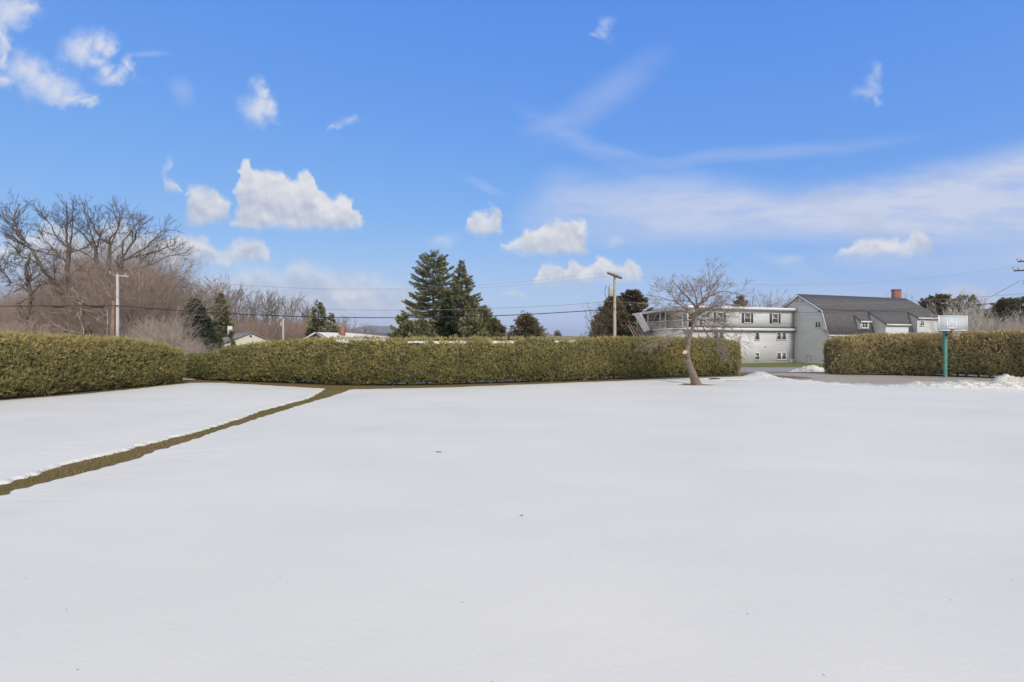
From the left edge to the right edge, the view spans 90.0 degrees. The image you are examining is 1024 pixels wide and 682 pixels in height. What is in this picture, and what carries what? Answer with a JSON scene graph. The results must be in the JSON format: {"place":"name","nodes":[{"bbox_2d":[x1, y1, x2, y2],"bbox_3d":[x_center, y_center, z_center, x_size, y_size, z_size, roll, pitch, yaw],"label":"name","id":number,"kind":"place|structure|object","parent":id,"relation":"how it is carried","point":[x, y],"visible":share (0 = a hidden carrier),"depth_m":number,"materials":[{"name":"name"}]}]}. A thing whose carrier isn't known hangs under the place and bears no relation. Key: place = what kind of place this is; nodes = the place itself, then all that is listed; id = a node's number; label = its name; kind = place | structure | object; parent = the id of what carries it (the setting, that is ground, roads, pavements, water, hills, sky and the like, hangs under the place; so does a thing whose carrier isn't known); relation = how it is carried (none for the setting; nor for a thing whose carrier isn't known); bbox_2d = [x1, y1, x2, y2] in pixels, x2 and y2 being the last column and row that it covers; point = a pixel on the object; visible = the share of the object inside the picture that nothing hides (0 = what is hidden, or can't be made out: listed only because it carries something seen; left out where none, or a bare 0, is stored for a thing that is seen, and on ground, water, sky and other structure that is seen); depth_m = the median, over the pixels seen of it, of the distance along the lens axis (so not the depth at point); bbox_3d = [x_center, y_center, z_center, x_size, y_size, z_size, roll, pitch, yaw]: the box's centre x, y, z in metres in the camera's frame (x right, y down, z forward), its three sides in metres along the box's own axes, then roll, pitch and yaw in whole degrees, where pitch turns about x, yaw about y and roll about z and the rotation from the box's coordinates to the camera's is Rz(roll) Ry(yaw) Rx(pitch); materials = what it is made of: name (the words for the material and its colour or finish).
{"place":"outdoors","nodes":[
{"label":"outdoors","id":0,"kind":"place"},
{"bbox_2d":[34,217,218,333],"bbox_3d":[-40.674,-5.391,54.725,16.912,16.816,20.466,0,0,-29],"label":"bare shrub","id":1,"kind":"object","parent":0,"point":[142,272],"visible":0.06,"depth_m":57.01,"materials":[{"name":"plant"}]},
{"bbox_2d":[46,227,239,338],"bbox_3d":[-48.035,-5.013,65.750,23.363,18.544,19.614,0,0,-2],"label":"bare shrub","id":2,"kind":"object","parent":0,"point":[165,282],"visible":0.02,"depth_m":64.40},
{"bbox_2d":[216,325,224,347],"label":"columnar evergreen","id":3,"kind":"object","parent":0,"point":[219,329],"visible":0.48,"depth_m":67.36,"materials":[{"name":"green plant"}]},
{"bbox_2d":[227,329,235,345],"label":"columnar evergreen","id":4,"kind":"object","parent":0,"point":[231,333],"visible":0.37,"depth_m":66.94,"materials":[{"name":"green plant"}]},
{"bbox_2d":[304,326,392,342],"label":"snow roofed house","id":5,"kind":"structure","parent":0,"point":[330,334],"depth_m":61.59,"materials":[{"name":"snow"}]},
{"bbox_2d":[349,326,553,335],"bbox_3d":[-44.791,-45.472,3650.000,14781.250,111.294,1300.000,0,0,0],"label":"hills","id":6,"kind":"structure","parent":0,"point":[384,329],"depth_m":3254.25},
{"bbox_2d":[0,373,994,495],"bbox_3d":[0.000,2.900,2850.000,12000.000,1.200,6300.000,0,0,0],"label":"lawn","id":7,"kind":"structure","parent":0,"point":[339,385],"depth_m":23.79,"materials":[{"name":"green plant"}]},
{"bbox_2d":[0,286,27,328],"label":"bare shrub","id":8,"kind":"object","parent":7,"relation":"on","point":[5,308],"visible":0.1,"depth_m":59.17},
{"bbox_2d":[0,311,51,334],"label":"bare shrub","id":9,"kind":"object","parent":7,"relation":"on","point":[19,325],"visible":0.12,"depth_m":36.42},
{"bbox_2d":[0,301,52,333],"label":"bare shrub","id":10,"kind":"object","parent":7,"relation":"on","point":[21,318],"visible":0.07,"depth_m":48.82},
{"bbox_2d":[0,243,72,332],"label":"bare tree","id":11,"kind":"object","parent":7,"relation":"on","point":[26,267],"visible":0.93,"depth_m":44.73,"materials":[{"name":"brown plant"}]},
{"bbox_2d":[1,313,83,336],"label":"bare shrub","id":12,"kind":"object","parent":7,"relation":"on","point":[28,330],"visible":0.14,"depth_m":38.01,"materials":[{"name":"plant"}]},
{"bbox_2d":[0,184,86,335],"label":"bare tree","id":13,"kind":"object","parent":7,"relation":"on","point":[17,232],"visible":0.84,"depth_m":45.92,"materials":[{"name":"brown plant"}]},
{"bbox_2d":[0,238,116,316],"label":"bare shrub","id":14,"kind":"object","parent":7,"relation":"on","point":[55,277],"visible":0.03,"depth_m":59.84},
{"bbox_2d":[1,192,117,330],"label":"bare tree","id":15,"kind":"object","parent":7,"relation":"on","point":[68,221],"visible":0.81,"depth_m":47.83,"materials":[{"name":"brown plant"}]},
{"bbox_2d":[0,240,120,335],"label":"bare shrub","id":16,"kind":"object","parent":7,"relation":"on","point":[40,316],"visible":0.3,"depth_m":46.02,"materials":[{"name":"plant"}]},
{"bbox_2d":[41,287,94,333],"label":"dead branches","id":17,"kind":"object","parent":7,"relation":"on","point":[74,317],"visible":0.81,"depth_m":42.77,"materials":[{"name":"brown plant"}]},
{"bbox_2d":[1,260,169,336],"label":"bare shrub","id":18,"kind":"object","parent":7,"relation":"on","point":[51,317],"visible":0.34,"depth_m":45.39,"materials":[{"name":"plant"}]},
{"bbox_2d":[0,330,186,398],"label":"thuja hedge","id":19,"kind":"object","parent":7,"relation":"on","point":[33,364],"visible":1,"depth_m":22.63,"materials":[{"name":"green plant"}]},
{"bbox_2d":[40,193,146,323],"bbox_3d":[-42.311,-6.285,51.513,8.885,17.904,5.338,0,0,0],"label":"bare tree","id":20,"kind":"object","parent":7,"relation":"on","point":[120,217],"visible":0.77,"depth_m":51.68,"materials":[{"name":"brown plant"}]},
{"bbox_2d":[106,291,115,336],"bbox_3d":[-32.803,-0.785,41.965,0.773,6.645,0.514,0,0,-14],"label":"snag","id":21,"kind":"object","parent":7,"relation":"on","point":[112,317],"visible":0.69,"depth_m":41.85,"materials":[{"name":"brown wood"}]},
{"bbox_2d":[33,233,201,312],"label":"bare shrub","id":22,"kind":"object","parent":7,"relation":"on","point":[112,272],"visible":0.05,"depth_m":58.91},
{"bbox_2d":[23,229,214,342],"bbox_3d":[-36.982,-3.828,47.745,19.846,14.938,16.535,0,0,42],"label":"bare shrub","id":23,"kind":"object","parent":7,"relation":"on","point":[140,288],"visible":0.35,"depth_m":46.70,"materials":[{"name":"plant"}]},
{"bbox_2d":[109,271,128,337],"bbox_3d":[-31.470,-1.393,41.031,1.323,8.345,0.266,0,0,-15],"label":"utility pole","id":24,"kind":"object","parent":7,"relation":"on","point":[116,313],"visible":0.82,"depth_m":40.91,"materials":[{"name":"wood"}]},
{"bbox_2d":[0,305,116,307],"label":"utility wire","id":25,"kind":"object","parent":24,"relation":"attached to","point":[91,306],"visible":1,"depth_m":40.73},
{"bbox_2d":[116,272,604,288],"bbox_3d":[-12.005,-4.954,41.410,40.174,1.479,0.012,0,0,-2],"label":"utility wire","id":26,"kind":"object","parent":24,"relation":"attached to","point":[328,288],"visible":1,"depth_m":41.46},
{"bbox_2d":[117,305,613,317],"bbox_3d":[-11.456,-2.363,41.800,40.043,0.988,0.120,0,0,-3],"label":"utility wire","id":27,"kind":"object","parent":24,"relation":"attached to","point":[361,317],"visible":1,"depth_m":41.74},
{"bbox_2d":[124,297,612,309],"bbox_3d":[-11.456,-3.025,41.800,40.040,1.030,0.028,0,0,-3],"label":"utility wire","id":28,"kind":"object","parent":24,"relation":"attached to","point":[340,309],"visible":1,"depth_m":41.63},
{"bbox_2d":[16,214,227,335],"bbox_3d":[-35.828,-4.579,47.659,18.072,15.135,13.159,0,0,11],"label":"bare shrub","id":29,"kind":"object","parent":7,"relation":"on","point":[98,280],"visible":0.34,"depth_m":46.63,"materials":[{"name":"plant"}]},
{"bbox_2d":[30,212,225,338],"bbox_3d":[-47.810,-6.544,63.922,22.470,19.619,19.683,0,0,44],"label":"bare shrub","id":30,"kind":"object","parent":7,"relation":"on","point":[142,258],"visible":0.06,"depth_m":61.93,"materials":[{"name":"plant"}]},
{"bbox_2d":[89,308,175,342],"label":"bare shrub","id":31,"kind":"object","parent":7,"relation":"on","point":[133,334],"visible":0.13,"depth_m":42.23,"materials":[{"name":"plant"}]},
{"bbox_2d":[42,226,231,342],"bbox_3d":[-33.711,-4.306,46.524,13.371,14.574,16.865,0,0,-24],"label":"bare shrub","id":32,"kind":"object","parent":7,"relation":"on","point":[150,297],"visible":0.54,"depth_m":47.20,"materials":[{"name":"plant"}]},
{"bbox_2d":[112,310,195,346],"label":"bare shrub","id":33,"kind":"object","parent":7,"relation":"on","point":[162,333],"visible":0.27,"depth_m":41.88,"materials":[{"name":"plant"}]},
{"bbox_2d":[112,209,199,324],"bbox_3d":[-35.087,-5.582,50.101,8.455,16.284,4.970,0,0,18],"label":"bare tree","id":34,"kind":"object","parent":7,"relation":"on","point":[151,243],"visible":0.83,"depth_m":50.07,"materials":[{"name":"brown plant"}]},
{"bbox_2d":[104,309,209,350],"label":"bare shrub","id":35,"kind":"object","parent":7,"relation":"on","point":[171,339],"visible":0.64,"depth_m":39.95,"materials":[{"name":"plant"}]},
{"bbox_2d":[89,272,225,345],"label":"bare shrub","id":36,"kind":"object","parent":7,"relation":"on","point":[165,312],"visible":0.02,"depth_m":52.56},
{"bbox_2d":[0,302,379,340],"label":"thicket","id":37,"kind":"object","parent":7,"relation":"on","point":[293,331],"visible":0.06,"depth_m":104.89,"materials":[{"name":"plant"}]},
{"bbox_2d":[169,278,212,305],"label":"bare tree","id":38,"kind":"object","parent":7,"relation":"on","point":[197,292],"visible":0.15,"depth_m":121.96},
{"bbox_2d":[173,339,212,353],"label":"bare shrub","id":39,"kind":"object","parent":7,"relation":"on","point":[186,351],"visible":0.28,"depth_m":35.82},
{"bbox_2d":[174,297,222,352],"bbox_3d":[-32.293,-0.669,52.128,5.586,8.085,5.722,0,0,0],"label":"pine tree","id":40,"kind":"object","parent":7,"relation":"on","point":[210,331],"visible":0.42,"depth_m":51.51,"materials":[{"name":"green plant"}]},
{"bbox_2d":[182,336,228,353],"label":"bare shrub","id":41,"kind":"object","parent":7,"relation":"on","point":[203,348],"visible":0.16,"depth_m":36.88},
{"bbox_2d":[204,273,241,318],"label":"bare tree","id":42,"kind":"object","parent":7,"relation":"on","point":[221,291],"visible":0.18,"depth_m":125.86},
{"bbox_2d":[210,293,237,337],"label":"spruce tree","id":43,"kind":"object","parent":7,"relation":"on","point":[226,322],"visible":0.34,"depth_m":89.44,"materials":[{"name":"green plant"}]},
{"bbox_2d":[205,276,246,323],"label":"bare tree","id":44,"kind":"object","parent":7,"relation":"on","point":[229,286],"visible":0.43,"depth_m":117.83,"materials":[{"name":"plant"}]},
{"bbox_2d":[213,285,262,326],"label":"bare tree","id":45,"kind":"object","parent":7,"relation":"on","point":[236,306],"visible":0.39,"depth_m":121.96,"materials":[{"name":"plant"}]},
{"bbox_2d":[208,282,274,321],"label":"bare tree","id":46,"kind":"object","parent":7,"relation":"on","point":[241,286],"visible":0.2,"depth_m":130.94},
{"bbox_2d":[220,326,271,347],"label":"gabled house","id":47,"kind":"structure","parent":7,"relation":"on","point":[244,337],"depth_m":73.99,"materials":[{"name":"paint"}]},
{"bbox_2d":[230,283,266,329],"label":"bare tree","id":48,"kind":"object","parent":7,"relation":"on","point":[245,310],"visible":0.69,"depth_m":119.15,"materials":[{"name":"plant"}]},
{"bbox_2d":[236,288,280,325],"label":"bare tree","id":49,"kind":"object","parent":7,"relation":"on","point":[254,306],"visible":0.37,"depth_m":125.54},
{"bbox_2d":[236,289,282,331],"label":"bare tree","id":50,"kind":"object","parent":7,"relation":"on","point":[270,304],"visible":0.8,"depth_m":120.75,"materials":[{"name":"plant"}]},
{"bbox_2d":[255,290,306,328],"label":"bare tree","id":51,"kind":"object","parent":7,"relation":"on","point":[280,306],"visible":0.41,"depth_m":129.18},
{"bbox_2d":[260,295,303,329],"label":"bare tree","id":52,"kind":"object","parent":7,"relation":"on","point":[286,308],"visible":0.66,"depth_m":121.67,"materials":[{"name":"plant"}]},
{"bbox_2d":[283,298,311,324],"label":"bare tree","id":53,"kind":"object","parent":7,"relation":"on","point":[297,314],"visible":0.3,"depth_m":129.00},
{"bbox_2d":[289,298,318,325],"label":"bare tree","id":54,"kind":"object","parent":7,"relation":"on","point":[299,310],"visible":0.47,"depth_m":123.58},
{"bbox_2d":[300,300,332,338],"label":"spruce tree","id":55,"kind":"object","parent":7,"relation":"on","point":[314,323],"visible":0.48,"depth_m":87.48,"materials":[{"name":"green plant"}]},
{"bbox_2d":[324,312,338,332],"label":"spruce tree","id":56,"kind":"object","parent":7,"relation":"on","point":[336,329],"visible":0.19,"depth_m":91.74,"materials":[{"name":"green plant"}]},
{"bbox_2d":[385,312,416,342],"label":"spruce tree","id":57,"kind":"object","parent":7,"relation":"on","point":[408,326],"visible":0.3,"depth_m":57.14,"materials":[{"name":"green plant"}]},
{"bbox_2d":[408,319,436,340],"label":"spruce tree","id":58,"kind":"object","parent":7,"relation":"on","point":[420,328],"visible":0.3,"depth_m":55.55,"materials":[{"name":"green plant"}]},
{"bbox_2d":[400,249,459,337],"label":"spruce tree","id":59,"kind":"object","parent":7,"relation":"on","point":[423,299],"visible":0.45,"depth_m":67.14,"materials":[{"name":"green plant"}]},
{"bbox_2d":[428,260,482,340],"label":"spruce tree","id":60,"kind":"object","parent":7,"relation":"on","point":[463,301],"visible":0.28,"depth_m":65.14,"materials":[{"name":"green plant"}]},
{"bbox_2d":[183,334,742,384],"bbox_3d":[-2.692,0.968,30.136,37.174,2.883,8.196,0,0,-4],"label":"thuja hedge","id":61,"kind":"object","parent":7,"relation":"on","point":[312,359],"visible":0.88,"depth_m":28.04,"materials":[{"name":"green plant"}]},
{"bbox_2d":[0,371,1023,681],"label":"snow","id":62,"kind":"structure","parent":7,"relation":"on","point":[758,527],"depth_m":5.80,"materials":[{"name":"snow"}]},
{"bbox_2d":[544,336,589,339],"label":"brown roofed house","id":63,"kind":"structure","parent":7,"relation":"on","point":[566,338],"depth_m":69.24,"materials":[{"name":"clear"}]},
{"bbox_2d":[580,301,611,338],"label":"bare tree","id":64,"kind":"object","parent":7,"relation":"on","point":[594,328],"visible":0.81,"depth_m":58.35,"materials":[{"name":"brown plant"}]},
{"bbox_2d":[588,295,638,340],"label":"cedar tree","id":65,"kind":"object","parent":7,"relation":"on","point":[622,322],"visible":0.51,"depth_m":72.66,"materials":[{"name":"green plant"}]},
{"bbox_2d":[605,271,621,336],"bbox_3d":[8.425,-1.415,43.111,0.946,8.767,2.542,0,0,29],"label":"utility pole","id":66,"kind":"object","parent":7,"relation":"on","point":[611,290],"visible":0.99,"depth_m":42.88,"materials":[{"name":"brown wood"}]},
{"bbox_2d":[616,289,654,335],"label":"cedar tree","id":67,"kind":"object","parent":7,"relation":"on","point":[628,299],"visible":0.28,"depth_m":77.64,"materials":[{"name":"green plant"}]},
{"bbox_2d":[632,256,760,384],"bbox_3d":[9.636,-1.146,27.015,7.206,7.167,3.440,0,0,-9],"label":"fruit tree","id":68,"kind":"object","parent":7,"relation":"on","point":[694,378],"visible":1,"depth_m":26.80,"materials":[{"name":"brown plant"}]},
{"bbox_2d":[732,295,748,306],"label":"cedar tree","id":69,"kind":"object","parent":7,"relation":"on","point":[741,301],"visible":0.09,"depth_m":94.35,"materials":[{"name":"green plant"}]},
{"bbox_2d":[746,289,789,306],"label":"bare tree","id":70,"kind":"object","parent":7,"relation":"on","point":[774,303],"visible":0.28,"depth_m":93.09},
{"bbox_2d":[761,290,789,307],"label":"bare tree","id":71,"kind":"object","parent":7,"relation":"on","point":[770,305],"visible":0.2,"depth_m":91.01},
{"bbox_2d":[628,289,937,363],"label":"barn building","id":72,"kind":"structure","parent":7,"relation":"on","point":[794,329],"depth_m":65.02,"materials":[{"name":"white"}]},
{"bbox_2d":[744,313,750,322],"bbox_3d":[29.477,-2.880,64.045,1.090,1.280,0.130,0,0,-20],"label":"window","id":73,"kind":"structure","parent":72,"relation":"in","point":[747,319],"depth_m":64.06,"materials":[{"name":"clear glass"}]},
{"bbox_2d":[772,313,778,323],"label":"window","id":74,"kind":"structure","parent":72,"relation":"in","point":[775,317],"depth_m":65.60,"materials":[{"name":"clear glass"}]},
{"bbox_2d":[789,365,824,371],"bbox_3d":[23.785,2.209,40.200,4.600,0.656,1.800,0,0,0],"label":"snow pile","id":75,"kind":"object","parent":7,"relation":"on","point":[812,368],"visible":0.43,"depth_m":39.80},
{"bbox_2d":[901,290,937,311],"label":"bare tree","id":76,"kind":"object","parent":7,"relation":"on","point":[930,304],"visible":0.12,"depth_m":90.63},
{"bbox_2d":[822,328,1023,377],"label":"thuja hedge","id":77,"kind":"object","parent":7,"relation":"on","point":[990,353],"visible":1,"depth_m":33.49,"materials":[{"name":"green plant"}]},
{"bbox_2d":[920,293,956,331],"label":"pine tree","id":78,"kind":"object","parent":7,"relation":"on","point":[937,297],"visible":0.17,"depth_m":94.17,"materials":[{"name":"green plant"}]},
{"bbox_2d":[938,316,967,377],"bbox_3d":[27.068,0.422,31.453,1.743,3.956,1.153,0,0,-41],"label":"basketball hoop","id":79,"kind":"object","parent":7,"relation":"on","point":[952,323],"visible":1,"depth_m":31.49,"materials":[{"name":"teal paint"}]},
{"bbox_2d":[945,294,988,329],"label":"pine tree","id":80,"kind":"object","parent":7,"relation":"on","point":[969,299],"visible":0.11,"depth_m":87.44,"materials":[{"name":"green plant"}]},
{"bbox_2d":[957,316,1002,331],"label":"bare shrub","id":81,"kind":"object","parent":7,"relation":"on","point":[982,328],"visible":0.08,"depth_m":53.63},
{"bbox_2d":[968,314,1017,331],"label":"bare shrub","id":82,"kind":"object","parent":7,"relation":"on","point":[996,329],"visible":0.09,"depth_m":52.67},
{"bbox_2d":[986,297,1023,328],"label":"pine tree","id":83,"kind":"object","parent":7,"relation":"on","point":[999,308],"visible":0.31,"depth_m":89.43,"materials":[{"name":"green plant"}]},
{"bbox_2d":[1005,297,1023,321],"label":"pine tree","id":84,"kind":"object","parent":7,"relation":"on","point":[1019,301],"visible":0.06,"depth_m":91.86,"materials":[{"name":"green plant"}]},
{"bbox_2d":[1012,258,1023,280],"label":"utility pole","id":85,"kind":"object","parent":7,"relation":"on","point":[1013,268],"visible":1,"depth_m":37.95,"materials":[{"name":"brown wood"}]},
{"bbox_2d":[614,293,1023,304],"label":"utility wire","id":86,"kind":"object","parent":85,"relation":"attached to","point":[851,303],"visible":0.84,"depth_m":39.41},
{"bbox_2d":[625,300,1023,312],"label":"utility wire","id":87,"kind":"object","parent":85,"relation":"attached to","point":[854,311],"visible":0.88,"depth_m":39.43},
{"bbox_2d":[0,0,1023,335],"label":"sky","id":88,"kind":"structure","parent":0,"point":[309,145],"materials":[{"name":"blue"}]},
{"bbox_2d":[740,367,822,371],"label":"road","id":89,"kind":"structure","parent":0,"point":[769,369],"depth_m":50.10,"materials":[{"name":"asphalt"}]},
{"bbox_2d":[741,362,823,366],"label":"verge","id":90,"kind":"structure","parent":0,"point":[791,364],"depth_m":60.57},
{"bbox_2d":[0,275,43,327],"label":"bare shrub","id":91,"kind":"object","parent":90,"relation":"on","point":[11,298],"visible":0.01,"depth_m":60.45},
{"bbox_2d":[0,272,53,329],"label":"bare shrub","id":92,"kind":"object","parent":90,"relation":"on","point":[15,302],"visible":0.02,"depth_m":58.15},
{"bbox_2d":[0,268,61,331],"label":"bare shrub","id":93,"kind":"object","parent":90,"relation":"on","point":[22,302],"visible":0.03,"depth_m":52.59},
{"bbox_2d":[0,243,81,330],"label":"bare shrub","id":94,"kind":"object","parent":90,"relation":"on","point":[20,291],"visible":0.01,"depth_m":61.11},
{"bbox_2d":[1,222,170,323],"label":"bare shrub","id":95,"kind":"object","parent":90,"relation":"on","point":[73,263],"visible":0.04,"depth_m":62.69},
{"bbox_2d":[31,226,185,318],"bbox_3d":[-45.110,-5.399,57.983,14.041,16.816,19.466,0,0,-37],"label":"bare shrub","id":96,"kind":"object","parent":90,"relation":"on","point":[102,261],"visible":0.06,"depth_m":54.49,"materials":[{"name":"plant"}]},
{"bbox_2d":[75,246,245,345],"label":"bare shrub","id":97,"kind":"object","parent":90,"relation":"on","point":[192,290],"visible":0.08,"depth_m":65.06,"materials":[{"name":"plant"}]},
{"bbox_2d":[434,297,461,340],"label":"spruce tree","id":98,"kind":"object","parent":90,"relation":"on","point":[451,329],"visible":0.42,"depth_m":59.52,"materials":[{"name":"green plant"}]},
{"bbox_2d":[450,311,491,340],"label":"spruce tree","id":99,"kind":"object","parent":90,"relation":"on","point":[464,328],"visible":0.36,"depth_m":56.43,"materials":[{"name":"green plant"}]},
{"bbox_2d":[464,305,496,340],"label":"spruce tree","id":100,"kind":"object","parent":90,"relation":"on","point":[487,313],"visible":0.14,"depth_m":61.09,"materials":[{"name":"green plant"}]},
{"bbox_2d":[481,316,507,340],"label":"cedar tree","id":101,"kind":"object","parent":90,"relation":"on","point":[493,324],"visible":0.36,"depth_m":59.38,"materials":[{"name":"green plant"}]},
{"bbox_2d":[501,310,548,341],"bbox_3d":[1.782,-0.053,57.910,6.762,6.880,7.284,0,0,0],"label":"cedar tree","id":102,"kind":"object","parent":90,"relation":"on","point":[527,325],"visible":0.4,"depth_m":57.33,"materials":[{"name":"green plant"}]},
{"bbox_2d":[927,293,996,331],"bbox_3d":[53.536,-1.430,61.170,6.660,8.834,4.667,0,0,36],"label":"birch tree","id":103,"kind":"object","parent":90,"relation":"on","point":[972,313],"visible":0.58,"depth_m":60.27,"materials":[{"name":"grey plant"}]},
{"bbox_2d":[939,288,990,323],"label":"birch tree","id":104,"kind":"object","parent":90,"relation":"on","point":[967,308],"visible":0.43,"depth_m":69.20,"materials":[{"name":"grey plant"}]},
{"bbox_2d":[944,291,991,332],"bbox_3d":[55.490,-1.720,62.703,4.858,9.426,5.983,0,0,-21],"label":"birch tree","id":105,"kind":"object","parent":90,"relation":"on","point":[966,304],"visible":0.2,"depth_m":62.27,"materials":[{"name":"grey plant"}]},
{"bbox_2d":[947,304,998,330],"bbox_3d":[53.182,-0.809,57.895,3.983,7.539,5.683,0,0,-20],"label":"birch tree","id":106,"kind":"object","parent":90,"relation":"on","point":[976,319],"visible":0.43,"depth_m":58.31,"materials":[{"name":"grey plant"}]},
{"bbox_2d":[739,372,992,383],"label":"driveway","id":107,"kind":"structure","parent":0,"point":[854,378],"depth_m":31.32,"materials":[{"name":"asphalt"}]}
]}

